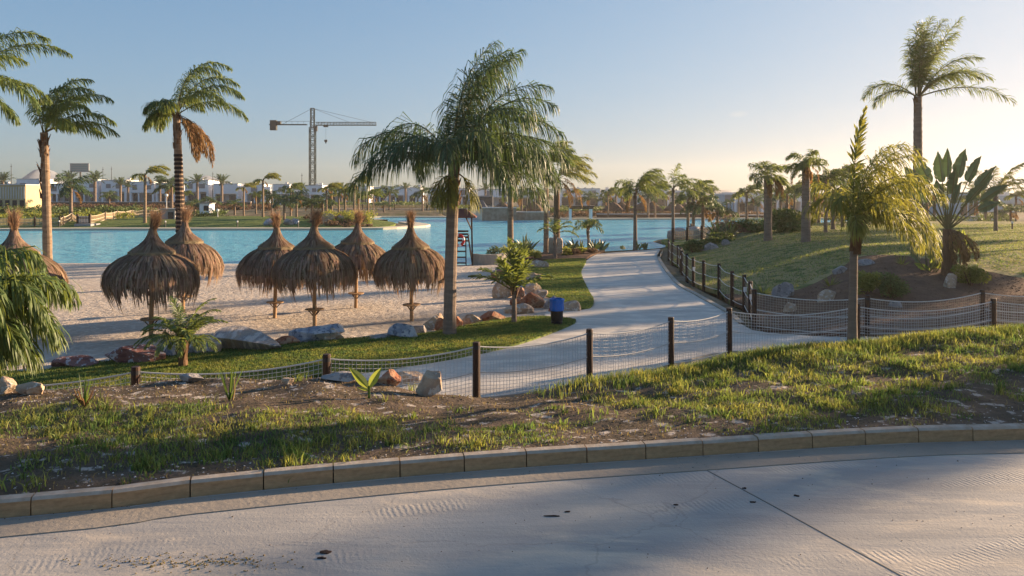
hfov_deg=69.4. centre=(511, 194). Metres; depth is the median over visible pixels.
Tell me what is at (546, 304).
rock
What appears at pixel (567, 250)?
bush
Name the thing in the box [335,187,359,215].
palm tree
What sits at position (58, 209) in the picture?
scrub
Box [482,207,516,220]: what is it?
stone wall
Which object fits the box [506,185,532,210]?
palm tree
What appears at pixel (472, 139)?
palm tree
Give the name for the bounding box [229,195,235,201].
terrace door
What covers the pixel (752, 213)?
scrub
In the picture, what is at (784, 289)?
rock
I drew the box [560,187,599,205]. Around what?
house
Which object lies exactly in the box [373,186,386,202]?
house
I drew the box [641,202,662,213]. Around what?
straw umbrella
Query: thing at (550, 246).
stone pillar
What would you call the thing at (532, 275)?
rock
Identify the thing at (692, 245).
bush
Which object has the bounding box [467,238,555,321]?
palm tree
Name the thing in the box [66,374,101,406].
weed
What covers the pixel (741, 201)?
palm tree
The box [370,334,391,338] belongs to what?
rock
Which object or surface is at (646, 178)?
palm tree
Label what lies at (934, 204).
palm tree
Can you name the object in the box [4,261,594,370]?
beach
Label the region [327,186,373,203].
house
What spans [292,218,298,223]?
rock
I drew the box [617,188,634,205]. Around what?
house
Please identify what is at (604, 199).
palm tree
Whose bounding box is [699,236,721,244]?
bush
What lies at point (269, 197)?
palm tree
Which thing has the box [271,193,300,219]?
palm tree
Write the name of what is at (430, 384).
rock
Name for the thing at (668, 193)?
palm tree
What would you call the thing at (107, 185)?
house
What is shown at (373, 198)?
palm tree
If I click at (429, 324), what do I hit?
rock
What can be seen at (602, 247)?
strelitzia
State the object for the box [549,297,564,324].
waste bin
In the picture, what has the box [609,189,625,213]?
palm tree
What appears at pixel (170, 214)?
door
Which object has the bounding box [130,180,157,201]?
house
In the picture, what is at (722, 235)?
bush
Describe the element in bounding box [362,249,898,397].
path
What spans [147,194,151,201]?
terrace door
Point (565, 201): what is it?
terrace door
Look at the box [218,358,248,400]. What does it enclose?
lily plant
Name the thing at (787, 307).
rock
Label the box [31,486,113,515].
kerb stone
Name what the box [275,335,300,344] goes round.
rock
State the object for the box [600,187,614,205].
house
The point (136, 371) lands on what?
rope fence
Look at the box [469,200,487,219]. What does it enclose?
pool pavilion
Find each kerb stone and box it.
[0,493,34,517]
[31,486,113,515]
[112,476,189,507]
[191,470,262,496]
[264,463,332,489]
[334,457,398,482]
[400,453,463,476]
[463,448,525,471]
[525,444,586,466]
[585,441,644,462]
[643,438,702,458]
[699,435,757,454]
[754,431,811,451]
[807,428,864,447]
[860,426,917,444]
[913,424,972,442]
[968,423,1023,440]
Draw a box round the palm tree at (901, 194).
[885,179,931,221]
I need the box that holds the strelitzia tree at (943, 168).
[904,148,1007,275]
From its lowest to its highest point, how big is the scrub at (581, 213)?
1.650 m
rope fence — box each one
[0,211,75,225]
[43,298,1023,397]
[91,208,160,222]
[668,240,756,329]
[672,225,715,241]
[752,290,1023,336]
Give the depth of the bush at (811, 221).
50.06 m
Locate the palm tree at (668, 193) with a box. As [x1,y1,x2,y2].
[664,191,675,205]
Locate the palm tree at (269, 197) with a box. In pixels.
[259,188,282,214]
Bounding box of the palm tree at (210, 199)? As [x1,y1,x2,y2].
[201,196,221,204]
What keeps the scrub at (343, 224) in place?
on the lawn at (212, 221)
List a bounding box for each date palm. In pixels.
[0,171,15,183]
[59,170,78,201]
[86,170,107,201]
[112,177,131,201]
[122,180,136,201]
[149,176,170,201]
[186,173,206,200]
[211,174,231,201]
[398,182,411,201]
[478,183,489,195]
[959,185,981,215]
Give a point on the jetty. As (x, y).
(92, 224)
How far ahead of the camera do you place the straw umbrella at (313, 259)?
20.18 m
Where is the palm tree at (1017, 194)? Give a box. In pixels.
[1003,190,1023,220]
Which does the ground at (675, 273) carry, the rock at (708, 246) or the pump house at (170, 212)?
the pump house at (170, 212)
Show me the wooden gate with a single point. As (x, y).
(83, 219)
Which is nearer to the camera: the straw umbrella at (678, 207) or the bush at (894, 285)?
the bush at (894, 285)
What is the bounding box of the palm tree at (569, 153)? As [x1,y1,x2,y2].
[526,140,581,251]
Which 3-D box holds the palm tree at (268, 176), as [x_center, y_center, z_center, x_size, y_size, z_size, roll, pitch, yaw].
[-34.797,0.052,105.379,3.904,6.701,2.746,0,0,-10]
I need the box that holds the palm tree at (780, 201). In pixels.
[772,189,798,210]
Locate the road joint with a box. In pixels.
[707,470,901,575]
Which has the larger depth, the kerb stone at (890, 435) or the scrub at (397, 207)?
the scrub at (397, 207)
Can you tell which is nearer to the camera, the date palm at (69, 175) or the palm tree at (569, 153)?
the palm tree at (569, 153)
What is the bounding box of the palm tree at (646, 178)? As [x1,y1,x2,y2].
[614,168,670,250]
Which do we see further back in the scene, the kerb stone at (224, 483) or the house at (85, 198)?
the house at (85, 198)
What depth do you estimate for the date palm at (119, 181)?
204.73 m
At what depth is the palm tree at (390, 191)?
144.85 m
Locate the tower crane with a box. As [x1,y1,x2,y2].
[269,108,375,184]
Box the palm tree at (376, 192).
[359,189,383,211]
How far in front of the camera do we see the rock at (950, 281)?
25.13 m
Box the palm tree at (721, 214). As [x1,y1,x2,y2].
[696,199,739,222]
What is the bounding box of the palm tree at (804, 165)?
[783,149,829,241]
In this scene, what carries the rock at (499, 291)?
on the beach
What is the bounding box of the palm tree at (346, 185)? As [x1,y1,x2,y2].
[344,177,371,211]
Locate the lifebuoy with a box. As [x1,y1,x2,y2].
[457,234,464,246]
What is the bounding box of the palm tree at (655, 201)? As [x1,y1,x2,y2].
[647,181,667,217]
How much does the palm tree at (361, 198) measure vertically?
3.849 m
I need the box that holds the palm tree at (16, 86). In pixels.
[0,27,72,126]
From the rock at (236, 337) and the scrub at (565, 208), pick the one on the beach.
the rock at (236, 337)
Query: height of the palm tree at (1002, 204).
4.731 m
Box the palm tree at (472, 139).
[344,40,574,334]
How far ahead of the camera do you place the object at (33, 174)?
879.04 m
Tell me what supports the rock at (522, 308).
on the beach
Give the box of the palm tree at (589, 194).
[581,190,598,210]
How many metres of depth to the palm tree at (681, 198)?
65.88 m
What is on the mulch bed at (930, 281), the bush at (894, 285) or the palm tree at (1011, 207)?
the bush at (894, 285)
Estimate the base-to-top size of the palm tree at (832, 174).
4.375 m
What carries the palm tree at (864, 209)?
on the verge
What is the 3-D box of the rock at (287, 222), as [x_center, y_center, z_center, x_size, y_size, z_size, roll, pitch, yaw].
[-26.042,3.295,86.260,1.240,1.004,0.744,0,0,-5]
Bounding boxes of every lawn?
[0,216,395,227]
[0,316,575,389]
[523,259,593,309]
[661,238,704,246]
[670,221,1023,307]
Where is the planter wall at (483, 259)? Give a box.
[473,253,524,264]
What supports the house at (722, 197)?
on the ground at (675, 273)
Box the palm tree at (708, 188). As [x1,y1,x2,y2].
[679,180,718,225]
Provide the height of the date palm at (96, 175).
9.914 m
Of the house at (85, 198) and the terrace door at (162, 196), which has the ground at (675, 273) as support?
the house at (85, 198)
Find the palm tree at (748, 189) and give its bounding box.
[733,184,763,218]
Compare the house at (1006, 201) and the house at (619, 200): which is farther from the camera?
the house at (619, 200)
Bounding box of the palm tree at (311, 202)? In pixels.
[298,196,324,212]
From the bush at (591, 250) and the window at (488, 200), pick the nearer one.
the bush at (591, 250)
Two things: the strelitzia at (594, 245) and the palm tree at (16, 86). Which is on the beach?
the palm tree at (16, 86)
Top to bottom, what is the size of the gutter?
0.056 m
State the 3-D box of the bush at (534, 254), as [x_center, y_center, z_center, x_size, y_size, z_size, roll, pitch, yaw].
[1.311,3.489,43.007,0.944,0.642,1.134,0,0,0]
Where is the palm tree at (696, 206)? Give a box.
[679,192,724,229]
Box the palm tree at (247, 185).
[235,182,255,215]
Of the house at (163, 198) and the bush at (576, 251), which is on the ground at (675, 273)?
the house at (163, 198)
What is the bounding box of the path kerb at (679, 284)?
[657,250,744,325]
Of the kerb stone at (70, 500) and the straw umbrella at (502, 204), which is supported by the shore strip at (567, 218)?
the straw umbrella at (502, 204)
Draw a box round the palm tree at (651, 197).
[635,186,662,217]
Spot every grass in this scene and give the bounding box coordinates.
[534,322,1023,398]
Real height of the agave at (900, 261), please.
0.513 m
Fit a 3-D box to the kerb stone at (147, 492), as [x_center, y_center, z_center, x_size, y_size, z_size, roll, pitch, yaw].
[-2.356,2.044,4.843,0.450,0.309,0.085,0,0,-22]
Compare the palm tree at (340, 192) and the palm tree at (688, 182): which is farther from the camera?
the palm tree at (340, 192)
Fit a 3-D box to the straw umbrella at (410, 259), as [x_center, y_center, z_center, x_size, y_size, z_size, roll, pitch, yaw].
[-2.984,2.126,21.814,2.262,3.641,2.275,-1,1,-16]
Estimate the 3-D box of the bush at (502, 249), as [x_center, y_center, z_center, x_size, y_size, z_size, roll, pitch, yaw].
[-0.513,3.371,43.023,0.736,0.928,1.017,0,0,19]
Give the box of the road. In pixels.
[0,440,1023,575]
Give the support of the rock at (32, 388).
on the verge
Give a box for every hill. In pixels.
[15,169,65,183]
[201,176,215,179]
[702,189,731,195]
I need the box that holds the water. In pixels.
[0,218,846,264]
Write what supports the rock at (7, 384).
on the verge
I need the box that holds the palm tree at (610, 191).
[600,187,619,217]
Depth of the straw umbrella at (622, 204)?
121.01 m
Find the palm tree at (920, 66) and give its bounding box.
[860,16,1016,246]
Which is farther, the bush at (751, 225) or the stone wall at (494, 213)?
the stone wall at (494, 213)
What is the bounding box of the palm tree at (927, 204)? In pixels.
[923,184,949,220]
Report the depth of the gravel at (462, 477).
5.16 m
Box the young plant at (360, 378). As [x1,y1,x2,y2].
[349,367,380,397]
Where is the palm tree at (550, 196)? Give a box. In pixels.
[536,188,552,202]
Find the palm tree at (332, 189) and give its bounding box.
[324,185,343,210]
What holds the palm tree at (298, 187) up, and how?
on the ground at (675, 273)
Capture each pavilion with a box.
[0,184,41,208]
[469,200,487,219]
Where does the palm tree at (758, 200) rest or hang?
on the shore strip at (567, 218)
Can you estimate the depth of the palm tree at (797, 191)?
63.84 m
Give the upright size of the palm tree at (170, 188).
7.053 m
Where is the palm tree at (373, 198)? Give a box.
[366,191,385,214]
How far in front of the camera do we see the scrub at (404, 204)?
159.90 m
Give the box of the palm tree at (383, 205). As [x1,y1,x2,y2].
[374,202,393,211]
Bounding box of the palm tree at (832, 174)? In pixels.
[810,168,849,232]
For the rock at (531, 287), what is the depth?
28.04 m
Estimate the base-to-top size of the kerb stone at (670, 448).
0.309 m
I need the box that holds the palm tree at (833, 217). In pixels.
[810,170,856,229]
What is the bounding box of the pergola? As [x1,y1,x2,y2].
[568,206,593,220]
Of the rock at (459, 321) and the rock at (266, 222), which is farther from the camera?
the rock at (266, 222)
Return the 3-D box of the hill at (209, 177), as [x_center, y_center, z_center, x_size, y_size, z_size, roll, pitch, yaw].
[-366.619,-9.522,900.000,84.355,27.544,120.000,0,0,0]
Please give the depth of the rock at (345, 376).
7.83 m
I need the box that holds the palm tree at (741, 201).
[731,192,751,217]
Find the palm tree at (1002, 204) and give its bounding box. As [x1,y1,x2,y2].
[961,189,1006,220]
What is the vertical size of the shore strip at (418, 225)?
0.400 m
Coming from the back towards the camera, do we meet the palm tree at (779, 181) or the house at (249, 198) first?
the house at (249, 198)
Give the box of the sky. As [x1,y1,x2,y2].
[0,0,1023,194]
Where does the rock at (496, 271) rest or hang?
on the beach
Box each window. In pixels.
[476,197,491,204]
[725,195,732,201]
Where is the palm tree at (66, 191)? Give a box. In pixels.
[50,173,92,213]
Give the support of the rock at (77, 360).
on the beach
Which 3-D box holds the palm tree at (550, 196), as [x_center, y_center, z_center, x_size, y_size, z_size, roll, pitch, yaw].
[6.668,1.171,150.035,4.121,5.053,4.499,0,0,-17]
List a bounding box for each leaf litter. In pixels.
[63,551,303,574]
[109,466,1008,571]
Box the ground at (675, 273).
[21,195,1023,496]
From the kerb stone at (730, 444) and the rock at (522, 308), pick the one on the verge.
the kerb stone at (730, 444)
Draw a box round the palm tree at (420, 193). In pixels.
[410,185,432,210]
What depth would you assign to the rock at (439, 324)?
20.28 m
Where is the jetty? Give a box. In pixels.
[74,223,99,225]
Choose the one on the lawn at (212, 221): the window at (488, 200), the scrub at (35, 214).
the scrub at (35, 214)
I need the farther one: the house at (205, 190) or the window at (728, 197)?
the house at (205, 190)
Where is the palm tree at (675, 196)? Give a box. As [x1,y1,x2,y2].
[669,194,690,212]
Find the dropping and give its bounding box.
[320,550,331,553]
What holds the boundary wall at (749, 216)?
on the ground at (675, 273)
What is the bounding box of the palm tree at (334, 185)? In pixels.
[317,182,343,211]
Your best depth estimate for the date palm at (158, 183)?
204.68 m
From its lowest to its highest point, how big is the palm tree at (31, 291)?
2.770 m
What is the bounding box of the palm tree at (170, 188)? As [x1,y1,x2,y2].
[151,175,188,207]
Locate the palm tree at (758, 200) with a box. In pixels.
[748,194,763,217]
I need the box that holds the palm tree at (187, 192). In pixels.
[184,190,193,203]
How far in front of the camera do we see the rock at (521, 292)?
26.70 m
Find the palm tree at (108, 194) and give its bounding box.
[99,190,119,204]
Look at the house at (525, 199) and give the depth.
227.12 m
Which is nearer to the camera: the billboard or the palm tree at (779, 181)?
the palm tree at (779, 181)
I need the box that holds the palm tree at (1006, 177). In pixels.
[961,163,1023,230]
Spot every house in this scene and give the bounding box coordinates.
[17,178,57,184]
[50,183,73,201]
[74,179,104,201]
[101,178,138,201]
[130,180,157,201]
[155,182,184,201]
[160,208,175,218]
[185,178,218,201]
[213,181,244,201]
[245,184,271,203]
[273,182,290,204]
[293,183,327,203]
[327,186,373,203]
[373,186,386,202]
[387,186,409,201]
[407,185,423,203]
[428,187,443,204]
[445,187,470,204]
[473,187,507,205]
[517,189,543,205]
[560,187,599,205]
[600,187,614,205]
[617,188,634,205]
[637,188,668,205]
[669,189,696,203]
[714,193,733,210]
[722,192,763,211]
[772,193,801,211]
[930,192,978,216]
[979,192,1023,211]
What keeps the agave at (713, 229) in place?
on the lawn at (827, 272)
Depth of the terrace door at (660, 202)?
227.12 m
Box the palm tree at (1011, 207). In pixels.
[989,204,1023,220]
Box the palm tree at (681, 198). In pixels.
[674,190,708,226]
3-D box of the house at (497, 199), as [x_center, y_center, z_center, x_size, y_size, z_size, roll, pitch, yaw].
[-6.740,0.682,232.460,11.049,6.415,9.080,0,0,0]
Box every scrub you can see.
[0,202,157,214]
[0,209,134,218]
[51,202,280,210]
[158,207,229,216]
[250,200,469,208]
[301,214,372,226]
[321,208,377,223]
[330,204,446,209]
[469,204,732,212]
[549,210,715,217]
[714,210,837,219]
[724,212,1014,220]
[830,214,1003,221]
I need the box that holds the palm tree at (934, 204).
[923,190,950,220]
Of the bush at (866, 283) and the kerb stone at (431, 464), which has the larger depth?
the bush at (866, 283)
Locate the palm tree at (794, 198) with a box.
[784,180,811,211]
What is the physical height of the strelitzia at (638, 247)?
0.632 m
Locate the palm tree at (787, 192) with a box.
[774,184,801,208]
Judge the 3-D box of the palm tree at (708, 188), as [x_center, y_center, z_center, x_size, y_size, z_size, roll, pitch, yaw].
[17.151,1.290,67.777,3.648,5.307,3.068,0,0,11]
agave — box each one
[696,217,736,236]
[718,222,744,236]
[746,281,776,293]
[823,275,840,287]
[893,254,907,264]
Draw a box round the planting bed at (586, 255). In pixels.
[525,250,604,260]
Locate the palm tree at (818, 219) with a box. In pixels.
[810,193,823,222]
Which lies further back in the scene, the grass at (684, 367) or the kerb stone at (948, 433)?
the grass at (684, 367)
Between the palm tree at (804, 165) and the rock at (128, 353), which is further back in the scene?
the palm tree at (804, 165)
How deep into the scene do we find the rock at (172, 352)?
16.91 m
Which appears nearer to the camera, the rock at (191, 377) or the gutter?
the gutter
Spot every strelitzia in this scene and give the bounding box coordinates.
[512,233,538,251]
[566,238,581,248]
[587,239,601,248]
[598,239,609,249]
[636,242,643,249]
[908,230,941,271]
[914,250,941,271]
[953,228,966,264]
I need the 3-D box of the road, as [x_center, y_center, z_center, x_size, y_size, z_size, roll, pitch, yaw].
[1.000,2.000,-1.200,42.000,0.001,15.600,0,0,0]
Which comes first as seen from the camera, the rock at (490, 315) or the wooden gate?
the rock at (490, 315)
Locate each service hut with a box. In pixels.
[198,203,215,213]
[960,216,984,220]
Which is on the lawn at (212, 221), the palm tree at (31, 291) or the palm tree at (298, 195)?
the palm tree at (298, 195)
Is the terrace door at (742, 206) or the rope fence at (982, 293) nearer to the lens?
the rope fence at (982, 293)
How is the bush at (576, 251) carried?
on the planting bed at (586, 255)
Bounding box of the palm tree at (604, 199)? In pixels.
[596,193,614,206]
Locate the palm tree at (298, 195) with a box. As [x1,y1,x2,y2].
[283,188,309,216]
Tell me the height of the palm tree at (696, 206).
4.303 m
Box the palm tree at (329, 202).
[308,193,337,210]
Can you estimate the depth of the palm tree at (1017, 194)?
94.88 m
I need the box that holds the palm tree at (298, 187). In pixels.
[282,182,305,215]
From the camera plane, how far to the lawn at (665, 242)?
57.87 m
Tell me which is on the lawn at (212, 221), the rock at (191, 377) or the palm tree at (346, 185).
the palm tree at (346, 185)
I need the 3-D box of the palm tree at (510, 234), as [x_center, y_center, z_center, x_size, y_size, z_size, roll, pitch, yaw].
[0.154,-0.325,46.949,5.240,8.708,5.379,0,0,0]
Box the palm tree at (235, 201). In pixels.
[221,199,246,214]
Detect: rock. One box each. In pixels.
[0,376,16,393]
[15,382,44,394]
[51,355,99,367]
[105,344,165,362]
[164,343,176,355]
[179,373,203,381]
[188,343,211,352]
[208,339,221,351]
[213,325,280,349]
[263,218,271,224]
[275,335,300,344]
[282,377,293,384]
[283,219,293,224]
[288,323,344,342]
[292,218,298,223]
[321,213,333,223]
[321,371,354,381]
[322,328,343,339]
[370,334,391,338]
[377,369,400,385]
[387,323,416,336]
[397,371,423,384]
[413,325,426,332]
[416,370,441,396]
[423,313,442,329]
[435,318,442,330]
[456,316,462,326]
[462,314,480,324]
[480,311,504,320]
[491,269,503,279]
[492,280,510,298]
[504,303,533,313]
[510,297,521,304]
[516,287,524,297]
[518,292,544,307]
[524,283,541,292]
[526,273,540,279]
[532,260,548,266]
[534,289,547,297]
[543,295,554,308]
[564,300,580,310]
[667,228,685,238]
[689,226,706,238]
[698,243,718,250]
[721,239,729,245]
[771,282,793,297]
[783,302,796,311]
[817,289,835,302]
[832,266,846,274]
[858,259,874,265]
[888,302,901,307]
[943,273,956,287]
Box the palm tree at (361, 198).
[351,191,371,209]
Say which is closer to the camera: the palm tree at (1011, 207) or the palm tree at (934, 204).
the palm tree at (934, 204)
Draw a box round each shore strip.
[0,222,429,230]
[370,216,823,220]
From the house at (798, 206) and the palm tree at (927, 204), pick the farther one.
the house at (798, 206)
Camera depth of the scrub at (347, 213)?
87.67 m
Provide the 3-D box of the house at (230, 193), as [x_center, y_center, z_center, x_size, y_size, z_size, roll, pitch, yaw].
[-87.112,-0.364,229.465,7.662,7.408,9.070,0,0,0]
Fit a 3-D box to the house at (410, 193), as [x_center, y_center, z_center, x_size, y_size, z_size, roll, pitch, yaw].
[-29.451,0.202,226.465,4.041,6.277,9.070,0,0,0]
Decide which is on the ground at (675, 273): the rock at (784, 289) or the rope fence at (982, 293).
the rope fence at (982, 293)
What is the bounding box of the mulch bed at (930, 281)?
[725,255,1023,335]
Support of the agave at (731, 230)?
on the lawn at (827, 272)
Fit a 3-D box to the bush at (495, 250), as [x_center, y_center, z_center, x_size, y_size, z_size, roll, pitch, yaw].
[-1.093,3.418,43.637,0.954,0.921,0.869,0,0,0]
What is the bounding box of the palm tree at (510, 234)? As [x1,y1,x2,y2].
[489,126,554,246]
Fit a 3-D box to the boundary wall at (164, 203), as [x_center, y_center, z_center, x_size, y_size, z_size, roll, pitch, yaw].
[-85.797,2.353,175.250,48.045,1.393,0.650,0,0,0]
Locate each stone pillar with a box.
[548,237,553,252]
[557,238,562,253]
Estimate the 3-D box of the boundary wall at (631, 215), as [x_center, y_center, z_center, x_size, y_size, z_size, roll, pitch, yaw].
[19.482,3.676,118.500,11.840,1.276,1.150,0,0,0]
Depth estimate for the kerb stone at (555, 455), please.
5.48 m
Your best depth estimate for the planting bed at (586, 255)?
43.91 m
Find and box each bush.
[485,245,499,253]
[497,245,506,253]
[527,249,541,257]
[561,246,572,254]
[571,248,581,254]
[574,246,587,253]
[586,247,597,252]
[681,238,704,252]
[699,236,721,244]
[707,231,736,240]
[712,220,755,232]
[737,218,763,232]
[759,207,800,232]
[795,212,817,225]
[858,269,881,294]
[873,271,911,297]
[950,263,991,285]
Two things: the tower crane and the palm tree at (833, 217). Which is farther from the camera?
the tower crane
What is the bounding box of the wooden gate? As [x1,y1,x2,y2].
[76,214,90,223]
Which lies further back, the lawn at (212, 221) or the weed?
the lawn at (212, 221)
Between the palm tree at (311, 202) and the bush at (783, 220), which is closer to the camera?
the bush at (783, 220)
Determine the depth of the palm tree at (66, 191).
94.81 m
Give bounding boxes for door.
[133,194,137,201]
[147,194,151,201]
[161,195,169,201]
[168,212,172,218]
[189,194,194,201]
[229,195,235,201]
[251,196,259,203]
[392,197,401,201]
[562,198,568,204]
[575,198,582,204]
[590,198,596,204]
[656,198,663,205]
[739,204,753,210]
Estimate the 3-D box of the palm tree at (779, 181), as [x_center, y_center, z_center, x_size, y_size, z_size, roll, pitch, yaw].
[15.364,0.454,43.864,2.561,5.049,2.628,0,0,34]
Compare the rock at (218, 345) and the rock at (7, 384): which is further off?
the rock at (218, 345)
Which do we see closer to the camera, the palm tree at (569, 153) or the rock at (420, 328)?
the rock at (420, 328)
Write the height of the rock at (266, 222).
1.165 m
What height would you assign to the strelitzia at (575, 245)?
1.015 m
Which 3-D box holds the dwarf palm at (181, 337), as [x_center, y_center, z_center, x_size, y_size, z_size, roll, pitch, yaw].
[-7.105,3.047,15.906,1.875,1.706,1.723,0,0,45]
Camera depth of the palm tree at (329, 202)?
99.86 m
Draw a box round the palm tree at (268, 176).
[253,173,281,216]
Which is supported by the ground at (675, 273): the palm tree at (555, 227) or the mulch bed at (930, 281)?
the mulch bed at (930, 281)
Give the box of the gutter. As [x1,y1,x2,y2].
[0,441,1023,537]
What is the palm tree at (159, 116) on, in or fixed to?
on the beach
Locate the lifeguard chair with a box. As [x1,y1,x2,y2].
[457,209,476,265]
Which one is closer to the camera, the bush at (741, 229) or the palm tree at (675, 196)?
the bush at (741, 229)
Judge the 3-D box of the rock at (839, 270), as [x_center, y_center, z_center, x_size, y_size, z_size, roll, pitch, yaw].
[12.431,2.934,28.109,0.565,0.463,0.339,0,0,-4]
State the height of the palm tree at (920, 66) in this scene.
11.100 m
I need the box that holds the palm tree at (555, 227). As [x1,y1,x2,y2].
[537,218,578,257]
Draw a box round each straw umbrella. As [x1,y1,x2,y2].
[0,207,69,317]
[100,206,200,336]
[165,203,224,310]
[235,208,307,317]
[270,205,356,325]
[335,206,385,307]
[372,205,444,320]
[495,201,507,206]
[523,201,542,210]
[602,201,623,213]
[618,201,631,213]
[632,202,645,213]
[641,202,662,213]
[664,203,685,212]
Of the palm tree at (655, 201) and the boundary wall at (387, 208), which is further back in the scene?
the boundary wall at (387, 208)
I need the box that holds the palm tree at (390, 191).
[379,185,398,209]
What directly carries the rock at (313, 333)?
on the beach
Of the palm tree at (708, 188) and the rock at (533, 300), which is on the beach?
the rock at (533, 300)
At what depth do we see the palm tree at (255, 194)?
124.85 m
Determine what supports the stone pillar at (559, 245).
on the planting bed at (586, 255)
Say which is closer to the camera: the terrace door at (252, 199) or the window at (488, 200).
the window at (488, 200)
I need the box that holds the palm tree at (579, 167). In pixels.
[550,154,597,237]
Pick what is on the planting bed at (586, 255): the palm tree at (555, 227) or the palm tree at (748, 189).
the palm tree at (555, 227)
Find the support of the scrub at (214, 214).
on the ground at (675, 273)
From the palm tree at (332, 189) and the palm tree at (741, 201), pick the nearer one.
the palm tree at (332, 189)
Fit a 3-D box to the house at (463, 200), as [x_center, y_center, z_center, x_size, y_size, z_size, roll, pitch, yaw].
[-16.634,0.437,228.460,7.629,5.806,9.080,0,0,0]
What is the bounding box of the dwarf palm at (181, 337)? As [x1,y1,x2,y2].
[132,295,228,366]
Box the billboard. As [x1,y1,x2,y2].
[70,163,88,175]
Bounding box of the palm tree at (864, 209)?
[802,105,949,342]
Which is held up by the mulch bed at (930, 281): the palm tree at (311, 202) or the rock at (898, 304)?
the rock at (898, 304)
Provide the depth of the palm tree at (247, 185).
114.88 m
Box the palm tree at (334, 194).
[331,189,351,211]
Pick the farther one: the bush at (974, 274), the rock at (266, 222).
the rock at (266, 222)
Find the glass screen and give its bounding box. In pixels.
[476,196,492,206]
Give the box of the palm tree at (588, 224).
[572,218,603,248]
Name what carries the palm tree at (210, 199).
on the ground at (675, 273)
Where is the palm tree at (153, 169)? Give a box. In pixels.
[130,164,170,222]
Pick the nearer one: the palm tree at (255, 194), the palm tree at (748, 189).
the palm tree at (748, 189)
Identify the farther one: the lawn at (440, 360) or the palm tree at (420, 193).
the palm tree at (420, 193)
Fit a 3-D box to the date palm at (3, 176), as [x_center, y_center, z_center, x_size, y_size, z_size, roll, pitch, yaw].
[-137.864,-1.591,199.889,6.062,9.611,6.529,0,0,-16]
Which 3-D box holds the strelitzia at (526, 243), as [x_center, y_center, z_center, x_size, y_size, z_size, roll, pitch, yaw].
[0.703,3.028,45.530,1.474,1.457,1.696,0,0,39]
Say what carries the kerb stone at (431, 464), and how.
on the verge
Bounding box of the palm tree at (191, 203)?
[184,199,203,214]
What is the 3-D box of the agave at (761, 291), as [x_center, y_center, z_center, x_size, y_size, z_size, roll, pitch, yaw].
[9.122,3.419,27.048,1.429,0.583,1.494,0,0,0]
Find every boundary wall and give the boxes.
[52,202,250,206]
[333,208,466,209]
[597,214,670,217]
[671,213,711,217]
[715,215,761,217]
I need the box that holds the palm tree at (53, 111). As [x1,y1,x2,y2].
[24,78,120,259]
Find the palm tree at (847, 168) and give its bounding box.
[829,163,868,226]
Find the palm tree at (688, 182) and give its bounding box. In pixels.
[654,163,705,239]
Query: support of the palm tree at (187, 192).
on the ground at (675, 273)
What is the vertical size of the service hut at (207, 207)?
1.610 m
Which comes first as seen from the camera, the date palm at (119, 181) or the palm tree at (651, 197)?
the palm tree at (651, 197)
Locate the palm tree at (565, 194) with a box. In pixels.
[562,189,582,205]
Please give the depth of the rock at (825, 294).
23.59 m
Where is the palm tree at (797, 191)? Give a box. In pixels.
[789,173,834,222]
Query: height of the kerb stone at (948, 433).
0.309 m
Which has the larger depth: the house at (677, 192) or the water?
the house at (677, 192)
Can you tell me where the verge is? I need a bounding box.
[0,333,1023,494]
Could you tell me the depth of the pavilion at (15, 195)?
120.00 m
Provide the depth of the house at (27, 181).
225.00 m
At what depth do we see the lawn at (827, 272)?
34.99 m
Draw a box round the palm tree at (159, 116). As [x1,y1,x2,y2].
[141,61,248,232]
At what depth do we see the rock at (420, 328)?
19.79 m
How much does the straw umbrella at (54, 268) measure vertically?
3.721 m
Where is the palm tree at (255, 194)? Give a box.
[249,191,264,213]
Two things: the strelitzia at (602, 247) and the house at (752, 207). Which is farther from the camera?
the house at (752, 207)
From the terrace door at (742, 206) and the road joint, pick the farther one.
the terrace door at (742, 206)
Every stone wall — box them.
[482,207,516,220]
[516,211,549,219]
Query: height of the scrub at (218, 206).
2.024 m
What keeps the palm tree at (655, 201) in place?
on the shore strip at (567, 218)
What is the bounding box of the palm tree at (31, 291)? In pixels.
[0,244,82,377]
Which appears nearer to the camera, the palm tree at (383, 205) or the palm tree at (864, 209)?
the palm tree at (864, 209)
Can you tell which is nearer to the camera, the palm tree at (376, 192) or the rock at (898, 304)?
the rock at (898, 304)
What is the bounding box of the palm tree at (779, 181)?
[747,161,793,241]
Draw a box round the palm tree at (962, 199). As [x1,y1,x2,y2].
[956,196,979,215]

